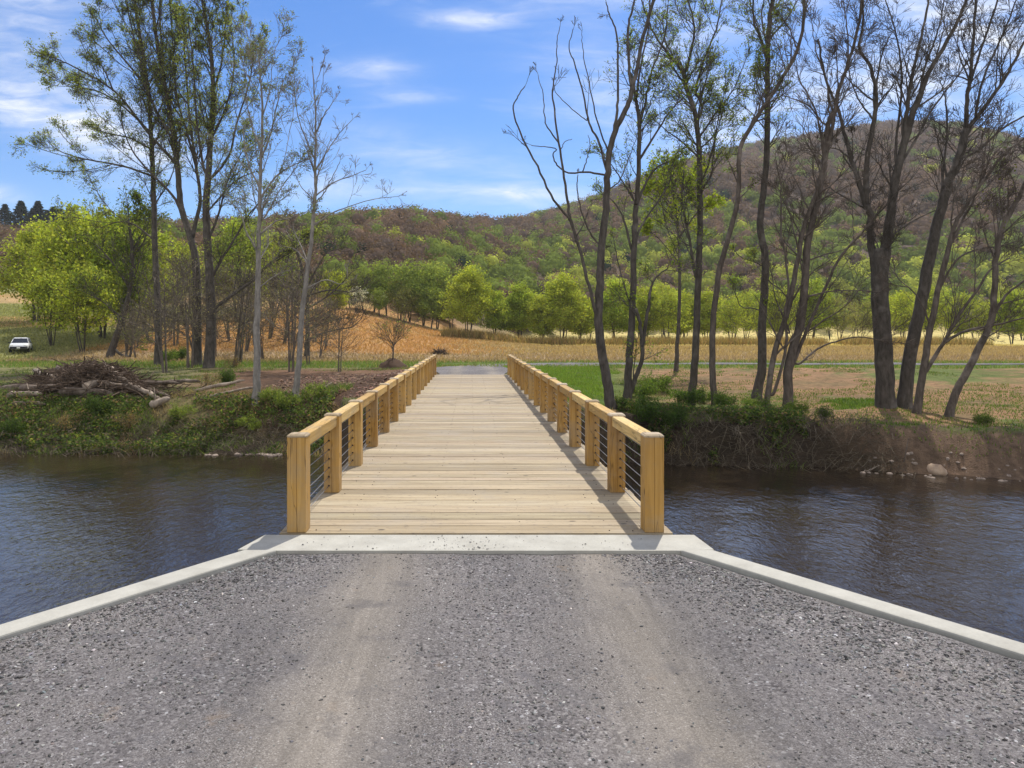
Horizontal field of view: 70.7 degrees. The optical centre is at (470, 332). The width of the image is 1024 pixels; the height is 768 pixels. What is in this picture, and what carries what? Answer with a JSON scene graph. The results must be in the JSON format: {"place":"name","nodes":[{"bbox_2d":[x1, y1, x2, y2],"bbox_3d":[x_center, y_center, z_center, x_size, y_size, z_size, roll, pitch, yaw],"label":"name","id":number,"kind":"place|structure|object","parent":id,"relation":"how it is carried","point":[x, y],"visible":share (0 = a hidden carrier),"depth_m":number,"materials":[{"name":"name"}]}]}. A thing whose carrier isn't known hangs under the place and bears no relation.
{"place":"outdoors","nodes":[
{"label":"outdoors","id":0,"kind":"place"},
{"bbox_2d":[0,535,1023,767],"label":"gravel road","id":1,"kind":"structure","parent":0,"point":[310,746],"depth_m":3.72,"materials":[{"name":"grey gravel"}]},
{"bbox_2d":[0,452,1023,642],"bbox_3d":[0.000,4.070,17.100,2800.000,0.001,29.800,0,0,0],"label":"river water","id":2,"kind":"structure","parent":0,"point":[75,528],"depth_m":15.38,"materials":[{"name":"blue liquid"}]},
{"bbox_2d":[0,128,1023,479],"bbox_3d":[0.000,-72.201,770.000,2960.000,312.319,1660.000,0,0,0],"label":"ground","id":3,"kind":"structure","parent":0,"point":[992,460],"depth_m":27.49,"materials":[{"name":"soil"}]},
{"bbox_2d":[2,200,34,227],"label":"conifer tree","id":4,"kind":"object","parent":3,"relation":"on","point":[20,209],"visible":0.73,"depth_m":302.55,"materials":[{"name":"green plant"}]},
{"bbox_2d":[8,337,32,351],"bbox_3d":[-38.610,1.005,61.768,1.700,1.232,3.502,0,0,-26],"label":"parked car","id":5,"kind":"object","parent":3,"relation":"on","point":[21,343],"visible":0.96,"depth_m":60.98,"materials":[{"name":"white paint"}]},
{"bbox_2d":[0,214,54,320],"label":"spring tree","id":6,"kind":"object","parent":3,"relation":"on","point":[26,239],"visible":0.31,"depth_m":85.91,"materials":[{"name":"green plant"}]},
{"bbox_2d":[15,225,69,325],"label":"spring tree","id":7,"kind":"object","parent":3,"relation":"on","point":[33,265],"visible":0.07,"depth_m":80.25,"materials":[{"name":"green plant"}]},
{"bbox_2d":[13,266,81,345],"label":"spring tree","id":8,"kind":"object","parent":3,"relation":"on","point":[36,293],"visible":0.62,"depth_m":65.46,"materials":[{"name":"green plant"}]},
{"bbox_2d":[10,198,107,333],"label":"spring tree","id":9,"kind":"object","parent":3,"relation":"on","point":[45,252],"visible":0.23,"depth_m":74.00,"materials":[{"name":"green plant"}]},
{"bbox_2d":[42,257,120,351],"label":"spring tree","id":10,"kind":"object","parent":3,"relation":"on","point":[71,306],"visible":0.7,"depth_m":61.66,"materials":[{"name":"green plant"}]},
{"bbox_2d":[33,199,151,338],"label":"spring tree","id":11,"kind":"object","parent":3,"relation":"on","point":[71,255],"visible":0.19,"depth_m":70.22,"materials":[{"name":"green plant"}]},
{"bbox_2d":[80,393,115,412],"bbox_3d":[-13.613,2.592,26.419,1.010,0.837,1.092,0,0,-2],"label":"riverside shrub","id":12,"kind":"object","parent":3,"relation":"on","point":[107,403],"visible":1,"depth_m":26.28,"materials":[{"name":"green plant"}]},
{"bbox_2d":[7,0,193,364],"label":"leafing tree","id":13,"kind":"object","parent":3,"relation":"on","point":[78,160],"visible":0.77,"depth_m":45.91,"materials":[{"name":"green plant"}]},
{"bbox_2d":[0,355,222,400],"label":"brush heap","id":14,"kind":"object","parent":3,"relation":"on","point":[90,367],"visible":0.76,"depth_m":27.85,"materials":[{"name":"grey wood"}]},
{"bbox_2d":[65,179,174,357],"bbox_3d":[-28.483,-5.057,58.344,8.285,14.519,5.933,0,0,-22],"label":"leafing tree","id":15,"kind":"object","parent":3,"relation":"on","point":[134,247],"visible":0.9,"depth_m":58.36,"materials":[{"name":"green plant"}]},
{"bbox_2d":[103,305,151,357],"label":"bare tree","id":16,"kind":"object","parent":3,"relation":"on","point":[134,344],"visible":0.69,"depth_m":54.62,"materials":[{"name":"brown plant"}]},
{"bbox_2d":[78,204,181,333],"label":"spring tree","id":17,"kind":"object","parent":3,"relation":"on","point":[161,250],"visible":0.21,"depth_m":68.32,"materials":[{"name":"green plant"}]},
{"bbox_2d":[23,0,238,365],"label":"leafing tree","id":18,"kind":"object","parent":3,"relation":"on","point":[170,70],"visible":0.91,"depth_m":44.90,"materials":[{"name":"green plant"}]},
{"bbox_2d":[125,277,188,347],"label":"bare tree","id":19,"kind":"object","parent":3,"relation":"on","point":[152,317],"visible":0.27,"depth_m":47.01,"materials":[{"name":"brown plant"}]},
{"bbox_2d":[97,252,221,372],"bbox_3d":[-16.951,-1.066,38.881,6.435,6.896,5.025,0,0,2],"label":"bare tree","id":20,"kind":"object","parent":3,"relation":"on","point":[165,336],"visible":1,"depth_m":38.70,"materials":[{"name":"brown plant"}]},
{"bbox_2d":[140,246,216,345],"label":"bare tree","id":21,"kind":"object","parent":3,"relation":"on","point":[166,271],"visible":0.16,"depth_m":65.94,"materials":[{"name":"brown plant"}]},
{"bbox_2d":[125,251,237,348],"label":"bare tree","id":22,"kind":"object","parent":3,"relation":"on","point":[187,298],"visible":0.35,"depth_m":45.26,"materials":[{"name":"brown plant"}]},
{"bbox_2d":[164,236,204,294],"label":"spring tree","id":23,"kind":"object","parent":3,"relation":"on","point":[179,247],"visible":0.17,"depth_m":99.51,"materials":[{"name":"green plant"}]},
{"bbox_2d":[138,235,249,367],"bbox_3d":[-17.014,-1.813,43.354,7.717,8.269,6.026,0,0,36],"label":"bare tree","id":24,"kind":"object","parent":3,"relation":"on","point":[192,327],"visible":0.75,"depth_m":42.89,"materials":[{"name":"brown plant"}]},
{"bbox_2d":[191,216,272,313],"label":"spring tree","id":25,"kind":"object","parent":3,"relation":"on","point":[243,246],"visible":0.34,"depth_m":94.50,"materials":[{"name":"green plant"}]},
{"bbox_2d":[187,248,281,365],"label":"bare tree","id":26,"kind":"object","parent":3,"relation":"on","point":[239,336],"visible":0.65,"depth_m":44.08,"materials":[{"name":"brown plant"}]},
{"bbox_2d":[215,281,272,361],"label":"bare tree","id":27,"kind":"object","parent":3,"relation":"on","point":[241,350],"visible":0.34,"depth_m":48.99,"materials":[{"name":"brown plant"}]},
{"bbox_2d":[168,0,328,367],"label":"leafing tree","id":28,"kind":"object","parent":3,"relation":"on","point":[211,100],"visible":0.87,"depth_m":42.68,"materials":[{"name":"green plant"}]},
{"bbox_2d":[217,262,288,351],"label":"bare tree","id":29,"kind":"object","parent":3,"relation":"on","point":[247,346],"visible":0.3,"depth_m":62.25,"materials":[{"name":"brown plant"}]},
{"bbox_2d":[199,5,325,405],"bbox_3d":[-7.672,-4.781,26.870,4.469,15.307,3.254,0,0,29],"label":"leafing tree","id":30,"kind":"object","parent":3,"relation":"on","point":[256,341],"visible":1,"depth_m":27.01,"materials":[{"name":"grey plant"}]},
{"bbox_2d":[225,238,320,338],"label":"bare tree","id":31,"kind":"object","parent":3,"relation":"on","point":[274,299],"visible":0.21,"depth_m":72.66,"materials":[{"name":"brown plant"}]},
{"bbox_2d":[251,229,304,311],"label":"spring tree","id":32,"kind":"object","parent":3,"relation":"on","point":[272,249],"visible":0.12,"depth_m":103.20,"materials":[{"name":"green plant"}]},
{"bbox_2d":[241,238,322,343],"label":"bare tree","id":33,"kind":"object","parent":3,"relation":"on","point":[287,286],"visible":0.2,"depth_m":68.20,"materials":[{"name":"brown plant"}]},
{"bbox_2d":[237,250,338,371],"bbox_3d":[-9.631,-1.230,38.974,6.680,7.159,5.216,0,0,41],"label":"bare tree","id":34,"kind":"object","parent":3,"relation":"on","point":[293,330],"visible":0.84,"depth_m":39.14,"materials":[{"name":"brown plant"}]},
{"bbox_2d":[252,278,336,360],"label":"bare tree","id":35,"kind":"object","parent":3,"relation":"on","point":[289,302],"visible":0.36,"depth_m":50.83,"materials":[{"name":"brown plant"}]},
{"bbox_2d":[273,291,342,364],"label":"bare tree","id":36,"kind":"object","parent":3,"relation":"on","point":[307,347],"visible":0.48,"depth_m":45.28,"materials":[{"name":"brown plant"}]},
{"bbox_2d":[288,260,345,340],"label":"bare tree","id":37,"kind":"object","parent":3,"relation":"on","point":[319,275],"visible":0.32,"depth_m":71.25,"materials":[{"name":"brown plant"}]},
{"bbox_2d":[229,369,407,435],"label":"soil clods","id":38,"kind":"object","parent":3,"relation":"on","point":[347,379],"visible":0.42,"depth_m":31.22,"materials":[{"name":"soil"}]},
{"bbox_2d":[262,195,380,356],"bbox_3d":[-12.387,-4.730,57.965,10.401,13.772,8.225,0,0,0],"label":"bare tree","id":39,"kind":"object","parent":3,"relation":"on","point":[358,307],"visible":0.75,"depth_m":59.33,"materials":[{"name":"brown plant"}]},
{"bbox_2d":[316,268,350,315],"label":"spring tree","id":40,"kind":"object","parent":3,"relation":"on","point":[342,296],"visible":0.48,"depth_m":99.17,"materials":[{"name":"green plant"}]},
{"bbox_2d":[315,306,365,371],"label":"bare tree","id":41,"kind":"object","parent":3,"relation":"on","point":[338,336],"visible":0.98,"depth_m":39.49,"materials":[{"name":"brown plant"}]},
{"bbox_2d":[278,45,422,401],"bbox_3d":[-4.642,-4.009,27.626,5.315,13.478,3.277,0,0,-19],"label":"bare tree","id":42,"kind":"object","parent":3,"relation":"on","point":[297,373],"visible":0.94,"depth_m":27.23,"materials":[{"name":"grey plant"}]},
{"bbox_2d":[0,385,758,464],"bbox_3d":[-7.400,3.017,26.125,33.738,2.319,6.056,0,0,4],"label":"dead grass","id":43,"kind":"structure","parent":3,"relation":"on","point":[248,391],"depth_m":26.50,"materials":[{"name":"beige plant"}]},
{"bbox_2d":[366,254,406,315],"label":"woodland tree","id":44,"kind":"object","parent":3,"relation":"on","point":[385,272],"visible":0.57,"depth_m":120.83,"materials":[{"name":"green plant"}]},
{"bbox_2d":[364,298,420,358],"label":"young tree","id":45,"kind":"object","parent":3,"relation":"on","point":[395,326],"visible":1,"depth_m":42.98,"materials":[{"name":"brown plant"}]},
{"bbox_2d":[0,380,808,467],"bbox_3d":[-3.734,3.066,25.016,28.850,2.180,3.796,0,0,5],"label":"riverbank vegetation","id":46,"kind":"object","parent":3,"relation":"on","point":[623,403],"visible":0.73,"depth_m":25.34,"materials":[{"name":"green plant"}]},
{"bbox_2d":[392,287,418,322],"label":"woodland tree","id":47,"kind":"object","parent":3,"relation":"on","point":[407,302],"visible":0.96,"depth_m":115.44,"materials":[{"name":"green plant"}]},
{"bbox_2d":[389,254,427,321],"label":"woodland tree","id":48,"kind":"object","parent":3,"relation":"on","point":[402,270],"visible":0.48,"depth_m":119.19,"materials":[{"name":"green plant"}]},
{"bbox_2d":[399,259,443,325],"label":"woodland tree","id":49,"kind":"object","parent":3,"relation":"on","point":[428,271],"visible":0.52,"depth_m":117.99,"materials":[{"name":"green plant"}]},
{"bbox_2d":[415,286,444,328],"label":"woodland tree","id":50,"kind":"object","parent":3,"relation":"on","point":[435,308],"visible":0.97,"depth_m":114.49,"materials":[{"name":"green plant"}]},
{"bbox_2d":[415,263,458,328],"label":"woodland tree","id":51,"kind":"object","parent":3,"relation":"on","point":[444,276],"visible":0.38,"depth_m":117.14,"materials":[{"name":"green plant"}]},
{"bbox_2d":[0,400,917,477],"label":"bank brush","id":52,"kind":"object","parent":3,"relation":"on","point":[821,418],"visible":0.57,"depth_m":22.95,"materials":[{"name":"green plant"}]},
{"bbox_2d":[432,261,505,332],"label":"spring tree","id":53,"kind":"object","parent":3,"relation":"on","point":[471,287],"visible":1,"depth_m":98.54,"materials":[{"name":"green plant"}]},
{"bbox_2d":[279,354,672,534],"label":"timber bridge","id":54,"kind":"structure","parent":3,"relation":"on","point":[509,453],"depth_m":8.69,"materials":[{"name":"brown wood"}]},
{"bbox_2d":[477,288,518,332],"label":"spring tree","id":55,"kind":"object","parent":3,"relation":"on","point":[497,321],"visible":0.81,"depth_m":100.86,"materials":[{"name":"green plant"}]},
{"bbox_2d":[0,117,1023,332],"bbox_3d":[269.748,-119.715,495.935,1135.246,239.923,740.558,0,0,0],"label":"hillside woods","id":56,"kind":"object","parent":3,"relation":"on","point":[507,251],"visible":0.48,"depth_m":288.75,"materials":[{"name":"green plant"}]},
{"bbox_2d":[0,535,1023,661],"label":"concrete abutment","id":57,"kind":"object","parent":3,"relation":"on","point":[693,547],"visible":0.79,"depth_m":5.64,"materials":[{"name":"grey concrete"}]},
{"bbox_2d":[0,302,1023,362],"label":"meadow grass","id":58,"kind":"structure","parent":3,"relation":"on","point":[1008,350],"depth_m":68.42,"materials":[{"name":"beige plant"}]},
{"bbox_2d":[0,366,1023,457],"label":"bank grass","id":59,"kind":"structure","parent":3,"relation":"on","point":[942,404],"depth_m":29.40,"materials":[{"name":"green plant"}]},
{"bbox_2d":[501,280,538,337],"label":"spring tree","id":60,"kind":"object","parent":3,"relation":"on","point":[516,299],"visible":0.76,"depth_m":102.66,"materials":[{"name":"green plant"}]},
{"bbox_2d":[521,292,557,336],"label":"spring tree","id":61,"kind":"object","parent":3,"relation":"on","point":[542,327],"visible":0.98,"depth_m":100.26,"materials":[{"name":"green plant"}]},
{"bbox_2d":[504,365,621,405],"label":"lush grass","id":62,"kind":"structure","parent":3,"relation":"on","point":[564,374],"depth_m":36.03,"materials":[{"name":"green plant"}]},
{"bbox_2d":[536,268,593,337],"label":"spring tree","id":63,"kind":"object","parent":3,"relation":"on","point":[565,287],"visible":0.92,"depth_m":101.57,"materials":[{"name":"green plant"}]},
{"bbox_2d":[565,292,593,339],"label":"spring tree","id":64,"kind":"object","parent":3,"relation":"on","point":[584,328],"visible":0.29,"depth_m":105.26,"materials":[{"name":"green plant"}]},
{"bbox_2d":[502,0,665,408],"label":"bare tree","id":65,"kind":"object","parent":3,"relation":"on","point":[609,398],"visible":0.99,"depth_m":24.91,"materials":[{"name":"brown plant"}]},
{"bbox_2d":[586,277,641,336],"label":"spring tree","id":66,"kind":"object","parent":3,"relation":"on","point":[617,317],"visible":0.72,"depth_m":102.64,"materials":[{"name":"green plant"}]},
{"bbox_2d":[580,0,701,400],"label":"leafing tree","id":67,"kind":"object","parent":3,"relation":"on","point":[629,384],"visible":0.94,"depth_m":26.32,"materials":[{"name":"green plant"}]},
{"bbox_2d":[623,372,662,398],"bbox_3d":[7.123,2.164,30.036,1.701,1.213,1.642,0,0,13],"label":"riverside shrub","id":68,"kind":"object","parent":3,"relation":"on","point":[644,389],"visible":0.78,"depth_m":29.76,"materials":[{"name":"green plant"}]},
{"bbox_2d":[629,391,667,424],"bbox_3d":[5.651,2.375,23.231,1.456,1.116,1.347,0,0,40],"label":"riverside shrub","id":69,"kind":"object","parent":3,"relation":"on","point":[645,412],"visible":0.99,"depth_m":23.00,"materials":[{"name":"green plant"}]},
{"bbox_2d":[635,283,667,336],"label":"spring tree","id":70,"kind":"object","parent":3,"relation":"on","point":[640,304],"visible":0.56,"depth_m":108.69,"materials":[{"name":"green plant"}]},
{"bbox_2d":[637,365,673,391],"bbox_3d":[8.141,2.016,31.930,1.779,1.314,1.843,0,0,-44],"label":"riverside shrub","id":71,"kind":"object","parent":3,"relation":"on","point":[664,381],"visible":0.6,"depth_m":31.67,"materials":[{"name":"green plant"}]},
{"bbox_2d":[642,285,692,337],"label":"spring tree","id":72,"kind":"object","parent":3,"relation":"on","point":[663,309],"visible":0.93,"depth_m":105.48,"materials":[{"name":"green plant"}]},
{"bbox_2d":[659,397,691,427],"bbox_3d":[6.519,2.544,22.978,1.123,0.930,1.214,0,0,-15],"label":"riverside shrub","id":73,"kind":"object","parent":3,"relation":"on","point":[674,415],"visible":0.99,"depth_m":22.78,"materials":[{"name":"green plant"}]},
{"bbox_2d":[634,141,730,371],"bbox_3d":[11.635,-4.298,41.170,5.194,13.477,4.667,0,0,44],"label":"leafing tree","id":74,"kind":"object","parent":3,"relation":"on","point":[711,202],"visible":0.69,"depth_m":40.78,"materials":[{"name":"green plant"}]},
{"bbox_2d":[666,290,701,337],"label":"spring tree","id":75,"kind":"object","parent":3,"relation":"on","point":[683,330],"visible":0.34,"depth_m":110.80,"materials":[{"name":"green plant"}]},
{"bbox_2d":[672,382,710,406],"bbox_3d":[8.256,2.339,27.102,1.335,1.023,1.235,0,0,-42],"label":"riverside shrub","id":76,"kind":"object","parent":3,"relation":"on","point":[687,397],"visible":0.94,"depth_m":26.99,"materials":[{"name":"green plant"}]},
{"bbox_2d":[618,0,775,390],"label":"leafing tree","id":77,"kind":"object","parent":3,"relation":"on","point":[713,96],"visible":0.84,"depth_m":29.95,"materials":[{"name":"green plant"}]},
{"bbox_2d":[689,287,725,337],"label":"spring tree","id":78,"kind":"object","parent":3,"relation":"on","point":[705,311],"visible":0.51,"depth_m":110.81,"materials":[{"name":"green plant"}]},
{"bbox_2d":[438,326,995,345],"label":"dry stalks","id":79,"kind":"object","parent":3,"relation":"on","point":[551,340],"visible":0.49,"depth_m":97.10,"materials":[{"name":"yellow plant"}]},
{"bbox_2d":[710,386,739,405],"bbox_3d":[9.213,2.387,26.209,1.123,0.930,1.214,0,0,-1],"label":"riverside shrub","id":80,"kind":"object","parent":3,"relation":"on","point":[724,399],"visible":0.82,"depth_m":26.03,"materials":[{"name":"green plant"}]},
{"bbox_2d":[708,296,751,339],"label":"spring tree","id":81,"kind":"object","parent":3,"relation":"on","point":[730,317],"visible":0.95,"depth_m":107.45,"materials":[{"name":"green plant"}]},
{"bbox_2d":[727,288,772,336],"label":"spring tree","id":82,"kind":"object","parent":3,"relation":"on","point":[748,303],"visible":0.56,"depth_m":113.46,"materials":[{"name":"green plant"}]},
{"bbox_2d":[720,0,805,398],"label":"leafing tree","id":83,"kind":"object","parent":3,"relation":"on","point":[762,362],"visible":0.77,"depth_m":30.12,"materials":[{"name":"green plant"}]},
{"bbox_2d":[709,0,817,404],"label":"bare tree","id":84,"kind":"object","parent":3,"relation":"on","point":[712,335],"visible":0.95,"depth_m":27.71,"materials":[{"name":"brown plant"}]},
{"bbox_2d":[757,285,797,333],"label":"spring tree","id":85,"kind":"object","parent":3,"relation":"on","point":[771,310],"visible":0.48,"depth_m":115.03,"materials":[{"name":"green plant"}]},
{"bbox_2d":[792,275,841,337],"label":"spring tree","id":86,"kind":"object","parent":3,"relation":"on","point":[811,299],"visible":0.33,"depth_m":116.70,"materials":[{"name":"green plant"}]},
{"bbox_2d":[722,0,916,407],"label":"bare tree","id":87,"kind":"object","parent":3,"relation":"on","point":[793,343],"visible":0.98,"depth_m":26.09,"materials":[{"name":"brown plant"}]},
{"bbox_2d":[660,387,988,427],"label":"green tufts","id":88,"kind":"object","parent":3,"relation":"on","point":[870,399],"visible":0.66,"depth_m":27.99,"materials":[{"name":"green plant"}]},
{"bbox_2d":[822,293,860,338],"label":"woodland tree","id":89,"kind":"object","parent":3,"relation":"on","point":[845,322],"visible":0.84,"depth_m":115.62,"materials":[{"name":"green plant"}]},
{"bbox_2d":[843,297,871,335],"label":"woodland tree","id":90,"kind":"object","parent":3,"relation":"on","point":[861,316],"visible":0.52,"depth_m":121.35,"materials":[{"name":"green plant"}]},
{"bbox_2d":[797,0,998,408],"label":"bare tree","id":91,"kind":"object","parent":3,"relation":"on","point":[885,397],"visible":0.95,"depth_m":26.71,"materials":[{"name":"brown plant"}]},
{"bbox_2d":[889,289,930,336],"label":"spring tree","id":92,"kind":"object","parent":3,"relation":"on","point":[900,303],"visible":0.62,"depth_m":117.84,"materials":[{"name":"green plant"}]},
{"bbox_2d":[897,283,957,331],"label":"spring tree","id":93,"kind":"object","parent":3,"relation":"on","point":[940,307],"visible":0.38,"depth_m":111.18,"materials":[{"name":"green plant"}]},
{"bbox_2d":[874,95,1023,414],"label":"bare tree","id":94,"kind":"object","parent":3,"relation":"on","point":[926,364],"visible":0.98,"depth_m":24.93,"materials":[{"name":"brown plant"}]},
{"bbox_2d":[896,0,1023,408],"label":"bare tree","id":95,"kind":"object","parent":3,"relation":"on","point":[904,398],"visible":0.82,"depth_m":27.08,"materials":[{"name":"brown plant"}]},
{"bbox_2d":[942,291,982,336],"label":"spring tree","id":96,"kind":"object","parent":3,"relation":"on","point":[956,331],"visible":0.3,"depth_m":111.21,"materials":[{"name":"green plant"}]},
{"bbox_2d":[962,299,1002,335],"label":"spring tree","id":97,"kind":"object","parent":3,"relation":"on","point":[980,311],"visible":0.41,"depth_m":107.88,"materials":[{"name":"green plant"}]},
{"bbox_2d":[944,53,1023,416],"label":"bare tree","id":98,"kind":"object","parent":3,"relation":"on","point":[962,379],"visible":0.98,"depth_m":24.62,"materials":[{"name":"brown plant"}]},
{"bbox_2d":[988,289,1023,343],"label":"spring tree","id":99,"kind":"object","parent":3,"relation":"on","point":[1018,324],"visible":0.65,"depth_m":103.39,"materials":[{"name":"green plant"}]},
{"bbox_2d":[0,358,1023,369],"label":"road","id":100,"kind":"structure","parent":0,"point":[32,363],"depth_m":45.81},
{"bbox_2d":[0,0,1023,221],"label":"sky","id":101,"kind":"structure","parent":0,"point":[433,86],"materials":[{"name":"blue"}]},
{"bbox_2d":[436,362,1023,374],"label":"gravel track","id":102,"kind":"structure","parent":0,"point":[473,370],"depth_m":42.37,"materials":[{"name":"grey gravel"}]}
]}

